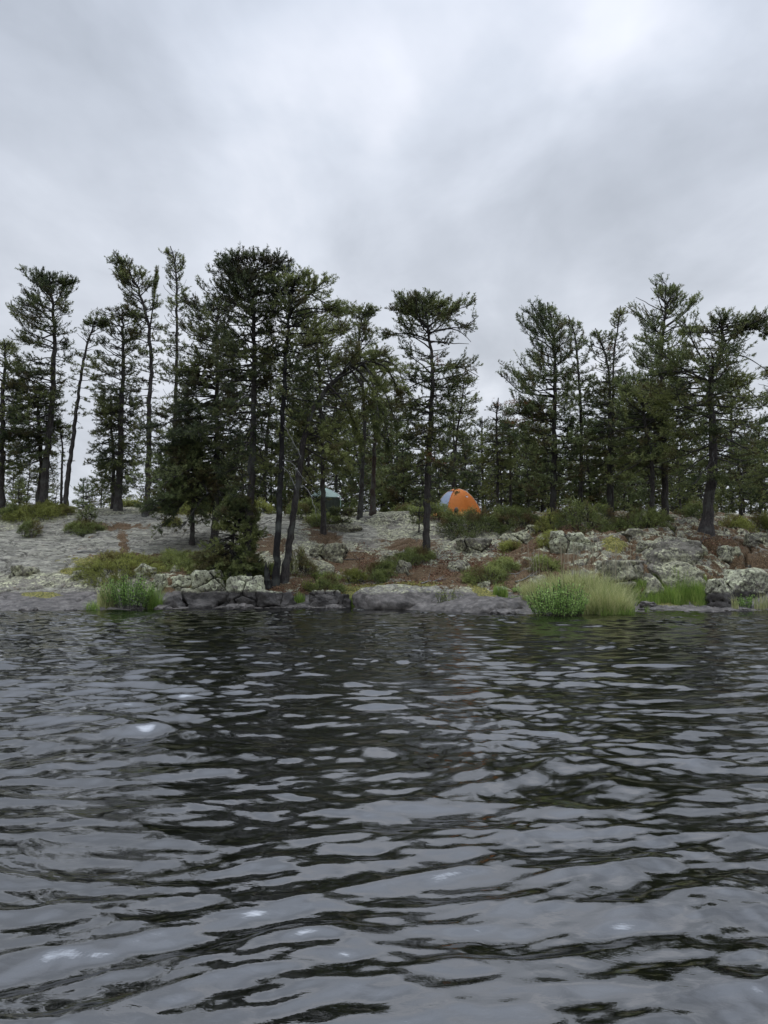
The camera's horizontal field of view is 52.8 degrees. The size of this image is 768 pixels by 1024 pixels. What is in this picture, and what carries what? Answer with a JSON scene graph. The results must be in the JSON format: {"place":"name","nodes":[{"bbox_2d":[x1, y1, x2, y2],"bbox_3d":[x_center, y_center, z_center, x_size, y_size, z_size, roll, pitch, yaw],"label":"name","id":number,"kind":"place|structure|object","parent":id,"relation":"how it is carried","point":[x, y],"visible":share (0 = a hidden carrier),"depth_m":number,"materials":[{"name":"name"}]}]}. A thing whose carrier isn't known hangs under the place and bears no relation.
{"place":"outdoors","nodes":[
{"label":"outdoors","id":0,"kind":"place"},
{"bbox_2d":[0,608,767,1023],"bbox_3d":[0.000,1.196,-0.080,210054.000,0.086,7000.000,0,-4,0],"label":"water","id":1,"kind":"structure","parent":0,"point":[304,816],"depth_m":3.68,"materials":[{"name":"black liquid"}]},
{"bbox_2d":[0,507,767,613],"bbox_3d":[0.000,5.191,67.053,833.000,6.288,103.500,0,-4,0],"label":"ground","id":2,"kind":"structure","parent":0,"point":[52,554],"depth_m":25.06,"materials":[{"name":"stone"}]},
{"bbox_2d":[0,338,33,508],"label":"pine tree","id":3,"kind":"object","parent":2,"relation":"on","point":[5,345],"visible":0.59,"depth_m":31.59,"materials":[{"name":"green plant"}]},
{"bbox_2d":[8,565,39,577],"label":"rock","id":4,"kind":"object","parent":2,"relation":"on","point":[19,570],"visible":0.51,"depth_m":23.04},
{"bbox_2d":[10,454,38,504],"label":"pine tree","id":5,"kind":"object","parent":2,"relation":"on","point":[28,485],"visible":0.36,"depth_m":43.22,"materials":[{"name":"green plant"}]},
{"bbox_2d":[15,518,43,537],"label":"juniper shrub","id":6,"kind":"object","parent":2,"relation":"on","point":[25,528],"visible":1,"depth_m":27.48,"materials":[{"name":"green plant"}]},
{"bbox_2d":[2,378,57,503],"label":"pine tree","id":7,"kind":"object","parent":2,"relation":"on","point":[41,448],"visible":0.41,"depth_m":32.06,"materials":[{"name":"green plant"}]},
{"bbox_2d":[0,498,76,523],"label":"juniper shrub","id":8,"kind":"object","parent":2,"relation":"on","point":[49,508],"visible":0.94,"depth_m":30.16,"materials":[{"name":"green plant"}]},
{"bbox_2d":[0,264,79,509],"label":"pine tree","id":9,"kind":"object","parent":2,"relation":"on","point":[44,282],"visible":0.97,"depth_m":31.23,"materials":[{"name":"green plant"}]},
{"bbox_2d":[51,416,74,506],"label":"pine tree","id":10,"kind":"object","parent":2,"relation":"on","point":[64,426],"visible":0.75,"depth_m":31.75,"materials":[{"name":"green plant"}]},
{"bbox_2d":[61,518,107,535],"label":"juniper shrub","id":11,"kind":"object","parent":2,"relation":"on","point":[79,524],"visible":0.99,"depth_m":28.06,"materials":[{"name":"green plant"}]},
{"bbox_2d":[60,314,111,513],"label":"pine tree","id":12,"kind":"object","parent":2,"relation":"on","point":[94,323],"visible":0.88,"depth_m":31.29,"materials":[{"name":"green plant"}]},
{"bbox_2d":[74,483,100,522],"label":"pine sapling","id":13,"kind":"object","parent":2,"relation":"on","point":[84,512],"visible":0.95,"depth_m":28.48,"materials":[{"name":"green plant"}]},
{"bbox_2d":[84,465,109,507],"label":"pine tree","id":14,"kind":"object","parent":2,"relation":"on","point":[101,494],"visible":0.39,"depth_m":45.23,"materials":[{"name":"green plant"}]},
{"bbox_2d":[83,390,135,508],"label":"pine tree","id":15,"kind":"object","parent":2,"relation":"on","point":[96,445],"visible":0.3,"depth_m":31.99,"materials":[{"name":"green plant"}]},
{"bbox_2d":[86,306,147,510],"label":"pine tree","id":16,"kind":"object","parent":2,"relation":"on","point":[107,423],"visible":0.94,"depth_m":31.14,"materials":[{"name":"green plant"}]},
{"bbox_2d":[69,548,167,587],"bbox_3d":[-7.905,1.693,23.122,2.933,1.340,2.360,0,-4,0],"label":"juniper shrub","id":17,"kind":"object","parent":2,"relation":"on","point":[111,563],"visible":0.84,"depth_m":22.85,"materials":[{"name":"green plant"}]},
{"bbox_2d":[98,572,154,609],"bbox_3d":[-6.826,2.098,20.684,1.518,1.073,0.986,0,-4,0],"label":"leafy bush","id":18,"kind":"object","parent":2,"relation":"on","point":[124,599],"visible":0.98,"depth_m":20.47,"materials":[{"name":"green plant"}]},
{"bbox_2d":[104,249,171,516],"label":"pine tree","id":19,"kind":"object","parent":2,"relation":"on","point":[123,275],"visible":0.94,"depth_m":30.94,"materials":[{"name":"green plant"}]},
{"bbox_2d":[136,581,168,608],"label":"grass tussock","id":20,"kind":"object","parent":2,"relation":"on","point":[154,600],"depth_m":20.69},
{"bbox_2d":[146,547,201,571],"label":"juniper shrub","id":21,"kind":"object","parent":2,"relation":"on","point":[172,558],"visible":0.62,"depth_m":24.05,"materials":[{"name":"green plant"}]},
{"bbox_2d":[157,246,191,489],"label":"pine tree","id":22,"kind":"object","parent":2,"relation":"on","point":[176,301],"visible":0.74,"depth_m":33.55,"materials":[{"name":"green plant"}]},
{"bbox_2d":[125,438,238,545],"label":"pine tree","id":23,"kind":"object","parent":2,"relation":"on","point":[173,460],"visible":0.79,"depth_m":26.01,"materials":[{"name":"green plant"}]},
{"bbox_2d":[133,289,249,544],"bbox_3d":[-6.544,-3.164,26.615,4.044,8.981,3.738,3,-5,-40],"label":"pine tree","id":24,"kind":"object","parent":2,"relation":"on","point":[194,379],"visible":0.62,"depth_m":26.14,"materials":[{"name":"green plant"}]},
{"bbox_2d":[190,570,225,591],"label":"rock","id":25,"kind":"object","parent":2,"relation":"on","point":[204,577],"visible":0.3,"depth_m":21.94,"materials":[{"name":"stone"}]},
{"bbox_2d":[172,588,263,606],"bbox_3d":[-4.333,2.659,21.872,3.748,1.032,1.158,0,-4,0],"label":"rock","id":26,"kind":"object","parent":2,"relation":"on","point":[189,595],"visible":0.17,"depth_m":21.56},
{"bbox_2d":[181,493,270,591],"label":"pine tree","id":27,"kind":"object","parent":2,"relation":"on","point":[216,556],"visible":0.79,"depth_m":22.90,"materials":[{"name":"green plant"}]},
{"bbox_2d":[176,243,299,575],"bbox_3d":[-4.234,-2.874,23.232,3.202,10.107,3.206,-3,-5,34],"label":"pine tree","id":28,"kind":"object","parent":2,"relation":"on","point":[236,273],"visible":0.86,"depth_m":23.06,"materials":[{"name":"green plant"}]},
{"bbox_2d":[226,575,264,606],"bbox_3d":[-3.905,2.589,21.642,1.126,1.638,0.911,0,-4,0],"label":"rock","id":29,"kind":"object","parent":2,"relation":"on","point":[240,589],"visible":0.48,"depth_m":21.40,"materials":[{"name":"stone"}]},
{"bbox_2d":[237,357,296,512],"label":"pine tree","id":30,"kind":"object","parent":2,"relation":"on","point":[275,453],"visible":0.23,"depth_m":36.63,"materials":[{"name":"green plant"}]},
{"bbox_2d":[254,439,292,512],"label":"young pine","id":31,"kind":"object","parent":2,"relation":"on","point":[272,499],"visible":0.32,"depth_m":37.19,"materials":[{"name":"green plant"}]},
{"bbox_2d":[256,589,295,607],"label":"rock","id":32,"kind":"object","parent":2,"relation":"on","point":[270,599],"visible":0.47,"depth_m":21.36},
{"bbox_2d":[235,263,362,587],"bbox_3d":[-2.487,-2.420,23.180,3.261,9.698,2.921,3,-5,-39],"label":"pine tree","id":33,"kind":"object","parent":2,"relation":"on","point":[297,281],"visible":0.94,"depth_m":22.93,"materials":[{"name":"green plant"}]},
{"bbox_2d":[283,496,326,519],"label":"juniper shrub","id":34,"kind":"object","parent":2,"relation":"on","point":[307,506],"visible":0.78,"depth_m":31.11,"materials":[{"name":"green plant"}]},
{"bbox_2d":[290,544,319,578],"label":"juniper shrub","id":35,"kind":"object","parent":2,"relation":"on","point":[303,558],"visible":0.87,"depth_m":23.89,"materials":[{"name":"green plant"}]},
{"bbox_2d":[284,377,341,512],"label":"pine tree","id":36,"kind":"object","parent":2,"relation":"on","point":[316,490],"visible":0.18,"depth_m":37.10,"materials":[{"name":"green plant"}]},
{"bbox_2d":[301,512,341,527],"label":"juniper shrub","id":37,"kind":"object","parent":2,"relation":"on","point":[312,520],"visible":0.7,"depth_m":29.59,"materials":[{"name":"green plant"}]},
{"bbox_2d":[277,298,366,534],"bbox_3d":[-2.272,-3.488,28.923,3.678,8.871,3.693,0,-4,0],"label":"pine tree","id":38,"kind":"object","parent":2,"relation":"on","point":[341,383],"visible":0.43,"depth_m":28.68,"materials":[{"name":"green plant"}]},
{"bbox_2d":[309,590,340,606],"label":"rock","id":39,"kind":"object","parent":2,"relation":"on","point":[320,598],"visible":0.42,"depth_m":21.35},
{"bbox_2d":[311,488,340,513],"bbox_3d":[-3.028,-0.298,38.607,1.293,1.932,1.755,3,-5,-40],"label":"camp shelter","id":40,"kind":"object","parent":2,"relation":"on","point":[336,502],"visible":0.2,"depth_m":38.27,"materials":[{"name":"green"}]},
{"bbox_2d":[307,568,346,592],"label":"juniper shrub","id":41,"kind":"object","parent":2,"relation":"on","point":[333,582],"visible":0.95,"depth_m":22.34,"materials":[{"name":"green plant"}]},
{"bbox_2d":[309,543,348,562],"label":"rock","id":42,"kind":"object","parent":2,"relation":"on","point":[335,552],"visible":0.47,"depth_m":25.74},
{"bbox_2d":[257,338,414,583],"bbox_3d":[-1.421,-1.419,23.578,4.764,7.332,3.222,0,-4,0],"label":"pine tree","id":43,"kind":"object","parent":2,"relation":"on","point":[370,362],"visible":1,"depth_m":23.28,"materials":[{"name":"green plant"}]},
{"bbox_2d":[310,385,361,501],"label":"pine tree","id":44,"kind":"object","parent":2,"relation":"on","point":[336,485],"visible":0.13,"depth_m":40.29,"materials":[{"name":"green plant"}]},
{"bbox_2d":[328,504,357,523],"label":"pine sapling","id":45,"kind":"object","parent":2,"relation":"on","point":[345,511],"visible":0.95,"depth_m":29.17,"materials":[{"name":"green plant"}]},
{"bbox_2d":[339,567,368,583],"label":"juniper shrub","id":46,"kind":"object","parent":2,"relation":"on","point":[353,574],"visible":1,"depth_m":23.39,"materials":[{"name":"green plant"}]},
{"bbox_2d":[337,407,390,511],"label":"young pine","id":47,"kind":"object","parent":2,"relation":"on","point":[356,474],"visible":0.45,"depth_m":34.74,"materials":[{"name":"green plant"}]},
{"bbox_2d":[341,302,391,519],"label":"pine tree","id":48,"kind":"object","parent":2,"relation":"on","point":[365,315],"visible":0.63,"depth_m":31.20,"materials":[{"name":"green plant"}]},
{"bbox_2d":[355,362,406,515],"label":"pine tree","id":49,"kind":"object","parent":2,"relation":"on","point":[372,510],"visible":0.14,"depth_m":31.62,"materials":[{"name":"green plant"}]},
{"bbox_2d":[364,411,401,507],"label":"pine tree","id":50,"kind":"object","parent":2,"relation":"on","point":[384,439],"visible":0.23,"depth_m":42.71,"materials":[{"name":"green plant"}]},
{"bbox_2d":[366,419,414,511],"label":"young pine","id":51,"kind":"object","parent":2,"relation":"on","point":[392,436],"visible":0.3,"depth_m":36.97,"materials":[{"name":"green plant"}]},
{"bbox_2d":[363,511,420,525],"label":"rock","id":52,"kind":"object","parent":2,"relation":"on","point":[393,518],"visible":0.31,"depth_m":30.27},
{"bbox_2d":[352,584,439,609],"bbox_3d":[0.585,2.609,21.344,2.660,1.248,2.158,-2,-4,24],"label":"rock","id":53,"kind":"object","parent":2,"relation":"on","point":[395,596],"visible":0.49,"depth_m":20.84,"materials":[{"name":"stone"}]},
{"bbox_2d":[380,442,423,508],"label":"young pine","id":54,"kind":"object","parent":2,"relation":"on","point":[391,491],"visible":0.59,"depth_m":35.96,"materials":[{"name":"green plant"}]},
{"bbox_2d":[386,545,437,567],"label":"juniper shrub","id":55,"kind":"object","parent":2,"relation":"on","point":[415,552],"visible":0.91,"depth_m":24.86,"materials":[{"name":"green plant"}]},
{"bbox_2d":[402,456,437,507],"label":"young pine","id":56,"kind":"object","parent":2,"relation":"on","point":[419,487],"visible":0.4,"depth_m":35.39,"materials":[{"name":"green plant"}]},
{"bbox_2d":[374,287,483,558],"bbox_3d":[1.523,-2.970,25.495,3.132,9.097,3.168,-3,-5,38],"label":"pine tree","id":57,"kind":"object","parent":2,"relation":"on","point":[422,308],"visible":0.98,"depth_m":25.47,"materials":[{"name":"green plant"}]},
{"bbox_2d":[431,489,480,516],"bbox_3d":[3.064,-0.401,32.300,2.197,1.162,1.868,0,-4,0],"label":"dome tent","id":58,"kind":"object","parent":2,"relation":"on","point":[463,500],"visible":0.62,"depth_m":31.88,"materials":[{"name":"orange fabric"}]},
{"bbox_2d":[434,376,482,493],"label":"pine tree","id":59,"kind":"object","parent":2,"relation":"on","point":[458,435],"visible":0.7,"depth_m":35.73,"materials":[{"name":"green plant"}]},
{"bbox_2d":[441,428,489,501],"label":"pine tree","id":60,"kind":"object","parent":2,"relation":"on","point":[465,457],"visible":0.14,"depth_m":45.84,"materials":[{"name":"green plant"}]},
{"bbox_2d":[435,505,508,538],"bbox_3d":[3.159,0.381,28.219,2.816,1.502,2.156,0,-4,0],"label":"juniper shrub","id":61,"kind":"object","parent":2,"relation":"on","point":[480,520],"visible":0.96,"depth_m":27.93,"materials":[{"name":"green plant"}]},
{"bbox_2d":[456,538,491,552],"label":"rock","id":62,"kind":"object","parent":2,"relation":"on","point":[474,545],"visible":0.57,"depth_m":25.48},
{"bbox_2d":[430,596,534,612],"bbox_3d":[2.825,2.486,19.836,3.049,0.666,1.685,2,-4,-23],"label":"rock","id":63,"kind":"object","parent":2,"relation":"on","point":[480,604],"visible":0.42,"depth_m":19.40,"materials":[{"name":"stone"}]},
{"bbox_2d":[457,418,513,513],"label":"pine tree","id":64,"kind":"object","parent":2,"relation":"on","point":[466,483],"visible":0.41,"depth_m":41.13,"materials":[{"name":"green plant"}]},
{"bbox_2d":[460,562,512,584],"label":"juniper shrub","id":65,"kind":"object","parent":2,"relation":"on","point":[489,571],"visible":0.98,"depth_m":22.21,"materials":[{"name":"green plant"}]},
{"bbox_2d":[470,398,519,511],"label":"pine tree","id":66,"kind":"object","parent":2,"relation":"on","point":[487,437],"visible":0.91,"depth_m":31.12,"materials":[{"name":"green plant"}]},
{"bbox_2d":[479,445,521,510],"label":"young pine","id":67,"kind":"object","parent":2,"relation":"on","point":[501,494],"visible":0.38,"depth_m":35.17,"materials":[{"name":"green plant"}]},
{"bbox_2d":[487,553,521,572],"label":"juniper shrub","id":68,"kind":"object","parent":2,"relation":"on","point":[506,561],"visible":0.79,"depth_m":23.11,"materials":[{"name":"green plant"}]},
{"bbox_2d":[265,523,752,603],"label":"leaf litter","id":69,"kind":"object","parent":2,"relation":"on","point":[448,561],"visible":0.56,"depth_m":23.74,"materials":[{"name":"plant"}]},
{"bbox_2d":[488,416,530,508],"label":"pine tree","id":70,"kind":"object","parent":2,"relation":"on","point":[515,453],"visible":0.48,"depth_m":32.10,"materials":[{"name":"green plant"}]},
{"bbox_2d":[485,502,540,533],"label":"juniper shrub","id":71,"kind":"object","parent":2,"relation":"on","point":[527,516],"visible":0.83,"depth_m":28.23,"materials":[{"name":"green plant"}]},
{"bbox_2d":[504,431,549,511],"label":"young pine","id":72,"kind":"object","parent":2,"relation":"on","point":[525,470],"visible":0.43,"depth_m":34.99,"materials":[{"name":"green plant"}]},
{"bbox_2d":[515,417,571,512],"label":"young pine","id":73,"kind":"object","parent":2,"relation":"on","point":[542,505],"visible":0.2,"depth_m":35.80,"materials":[{"name":"green plant"}]},
{"bbox_2d":[524,552,562,573],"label":"juniper shrub","id":74,"kind":"object","parent":2,"relation":"on","point":[542,561],"visible":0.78,"depth_m":22.36,"materials":[{"name":"green plant"}]},
{"bbox_2d":[493,295,594,522],"bbox_3d":[6.140,-3.760,29.360,3.520,8.554,3.100,-2,-4,30],"label":"pine tree","id":75,"kind":"object","parent":2,"relation":"on","point":[529,407],"visible":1,"depth_m":28.96,"materials":[{"name":"green plant"}]},
{"bbox_2d":[531,506,568,534],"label":"juniper shrub","id":76,"kind":"object","parent":2,"relation":"on","point":[544,524],"visible":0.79,"depth_m":26.89,"materials":[{"name":"green plant"}]},
{"bbox_2d":[521,577,590,616],"bbox_3d":[4.006,1.990,18.076,1.649,0.958,0.954,0,-4,0],"label":"leafy bush","id":77,"kind":"object","parent":2,"relation":"on","point":[556,603],"visible":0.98,"depth_m":17.91,"materials":[{"name":"green plant"}]},
{"bbox_2d":[549,531,596,553],"bbox_3d":[6.173,1.260,24.148,1.866,1.359,1.493,2,-4,-25],"label":"rock","id":78,"kind":"object","parent":2,"relation":"on","point":[582,542],"visible":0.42,"depth_m":23.62,"materials":[{"name":"stone"}]},
{"bbox_2d":[515,538,641,612],"bbox_3d":[4.962,1.593,19.677,3.568,1.942,2.490,0,-4,0],"label":"grass tussock","id":79,"kind":"object","parent":2,"relation":"on","point":[586,582],"depth_m":19.50,"materials":[{"name":"plant"}]},
{"bbox_2d":[557,315,606,515],"label":"pine tree","id":80,"kind":"object","parent":2,"relation":"on","point":[572,324],"visible":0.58,"depth_m":30.79,"materials":[{"name":"green plant"}]},
{"bbox_2d":[548,496,620,532],"bbox_3d":[6.926,0.240,26.513,2.646,1.695,2.088,0,-4,0],"label":"juniper shrub","id":81,"kind":"object","parent":2,"relation":"on","point":[579,510],"visible":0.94,"depth_m":26.32,"materials":[{"name":"green plant"}]},
{"bbox_2d":[567,416,622,510],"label":"young pine","id":82,"kind":"object","parent":2,"relation":"on","point":[589,491],"visible":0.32,"depth_m":37.07,"materials":[{"name":"green plant"}]},
{"bbox_2d":[583,434,634,511],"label":"young pine","id":83,"kind":"object","parent":2,"relation":"on","point":[595,494],"visible":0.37,"depth_m":36.52,"materials":[{"name":"green plant"}]},
{"bbox_2d":[578,328,640,517],"label":"pine tree","id":84,"kind":"object","parent":2,"relation":"on","point":[608,395],"visible":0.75,"depth_m":29.67,"materials":[{"name":"green plant"}]},
{"bbox_2d":[577,582,641,614],"bbox_3d":[5.362,2.030,18.660,1.751,0.933,1.476,-2,-4,22],"label":"grass tussock","id":85,"kind":"object","parent":2,"relation":"on","point":[607,599],"depth_m":18.45,"materials":[{"name":"plant"}]},
{"bbox_2d":[596,306,633,515],"label":"pine tree","id":86,"kind":"object","parent":2,"relation":"on","point":[619,313],"visible":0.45,"depth_m":31.24,"materials":[{"name":"green plant"}]},
{"bbox_2d":[596,560,643,589],"bbox_3d":[6.709,2.406,21.979,1.193,2.096,1.825,-3,-5,40],"label":"rock","id":87,"kind":"object","parent":2,"relation":"on","point":[637,568],"visible":0.31,"depth_m":21.48,"materials":[{"name":"stone"}]},
{"bbox_2d":[603,463,648,512],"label":"young pine","id":88,"kind":"object","parent":2,"relation":"on","point":[632,499],"visible":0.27,"depth_m":38.43,"materials":[{"name":"green plant"}]},
{"bbox_2d":[611,505,677,531],"bbox_3d":[8.794,0.317,26.264,2.323,1.285,1.939,0,-4,0],"label":"juniper shrub","id":89,"kind":"object","parent":2,"relation":"on","point":[652,517],"visible":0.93,"depth_m":26.00,"materials":[{"name":"green plant"}]},
{"bbox_2d":[606,380,686,509],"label":"pine tree","id":90,"kind":"object","parent":2,"relation":"on","point":[634,458],"visible":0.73,"depth_m":26.93,"materials":[{"name":"green plant"}]},
{"bbox_2d":[630,456,672,508],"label":"young pine","id":91,"kind":"object","parent":2,"relation":"on","point":[643,491],"visible":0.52,"depth_m":34.70,"materials":[{"name":"green plant"}]},
{"bbox_2d":[602,272,708,515],"bbox_3d":[10.022,-4.008,28.337,4.018,9.008,3.628,0,-4,0],"label":"pine tree","id":92,"kind":"object","parent":2,"relation":"on","point":[669,294],"visible":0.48,"depth_m":28.17,"materials":[{"name":"green plant"}]},
{"bbox_2d":[633,536,707,564],"bbox_3d":[8.553,1.398,22.841,2.364,1.425,1.974,0,-4,0],"label":"rock","id":93,"kind":"object","parent":2,"relation":"on","point":[659,550],"visible":0.56,"depth_m":22.17,"materials":[{"name":"stone"}]},
{"bbox_2d":[632,564,709,605],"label":"grass","id":94,"kind":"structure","parent":2,"relation":"on","point":[696,594],"depth_m":21.09,"materials":[{"name":"plant"}]},
{"bbox_2d":[640,561,705,600],"bbox_3d":[7.976,2.480,21.989,2.560,2.404,1.975,1,-4,-20],"label":"rock","id":95,"kind":"object","parent":2,"relation":"on","point":[654,582],"visible":0.25,"depth_m":21.47,"materials":[{"name":"stone"}]},
{"bbox_2d":[657,446,701,513],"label":"young pine","id":96,"kind":"object","parent":2,"relation":"on","point":[679,506],"visible":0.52,"depth_m":34.04,"materials":[{"name":"green plant"}]},
{"bbox_2d":[672,499,718,519],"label":"juniper shrub","id":97,"kind":"object","parent":2,"relation":"on","point":[694,508],"visible":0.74,"depth_m":31.00,"materials":[{"name":"green plant"}]},
{"bbox_2d":[630,305,767,535],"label":"pine tree","id":98,"kind":"object","parent":2,"relation":"on","point":[672,368],"visible":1,"depth_m":24.13,"materials":[{"name":"green plant"}]},
{"bbox_2d":[674,440,724,510],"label":"young pine","id":99,"kind":"object","parent":2,"relation":"on","point":[701,495],"visible":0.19,"depth_m":35.05,"materials":[{"name":"green plant"}]},
{"bbox_2d":[704,578,735,607],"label":"rock","id":100,"kind":"object","parent":2,"relation":"on","point":[718,592],"visible":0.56,"depth_m":20.61,"materials":[{"name":"stone"}]},
{"bbox_2d":[717,545,744,563],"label":"rock","id":101,"kind":"object","parent":2,"relation":"on","point":[725,552],"visible":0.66,"depth_m":22.59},
{"bbox_2d":[706,373,765,512],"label":"pine tree","id":102,"kind":"object","parent":2,"relation":"on","point":[736,424],"visible":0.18,"depth_m":39.03,"materials":[{"name":"green plant"}]},
{"bbox_2d":[717,514,757,532],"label":"juniper shrub","id":103,"kind":"object","parent":2,"relation":"on","point":[739,523],"visible":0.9,"depth_m":26.24,"materials":[{"name":"green plant"}]},
{"bbox_2d":[713,456,767,521],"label":"pine tree","id":104,"kind":"object","parent":2,"relation":"on","point":[726,493],"visible":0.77,"depth_m":28.96,"materials":[{"name":"green plant"}]},
{"bbox_2d":[723,568,767,598],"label":"rock","id":105,"kind":"object","parent":2,"relation":"on","point":[746,582],"visible":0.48,"depth_m":21.05,"materials":[{"name":"stone"}]},
{"bbox_2d":[724,436,767,513],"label":"young pine","id":106,"kind":"object","parent":2,"relation":"on","point":[736,494],"visible":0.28,"depth_m":35.46,"materials":[{"name":"green plant"}]},
{"bbox_2d":[738,368,767,510],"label":"pine tree","id":107,"kind":"object","parent":2,"relation":"on","point":[762,470],"visible":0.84,"depth_m":27.26,"materials":[{"name":"green plant"}]},
{"bbox_2d":[743,533,767,549],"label":"rock","id":108,"kind":"object","parent":2,"relation":"on","point":[754,540],"visible":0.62,"depth_m":23.49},
{"bbox_2d":[0,0,767,513],"label":"sky","id":109,"kind":"structure","parent":0,"point":[571,154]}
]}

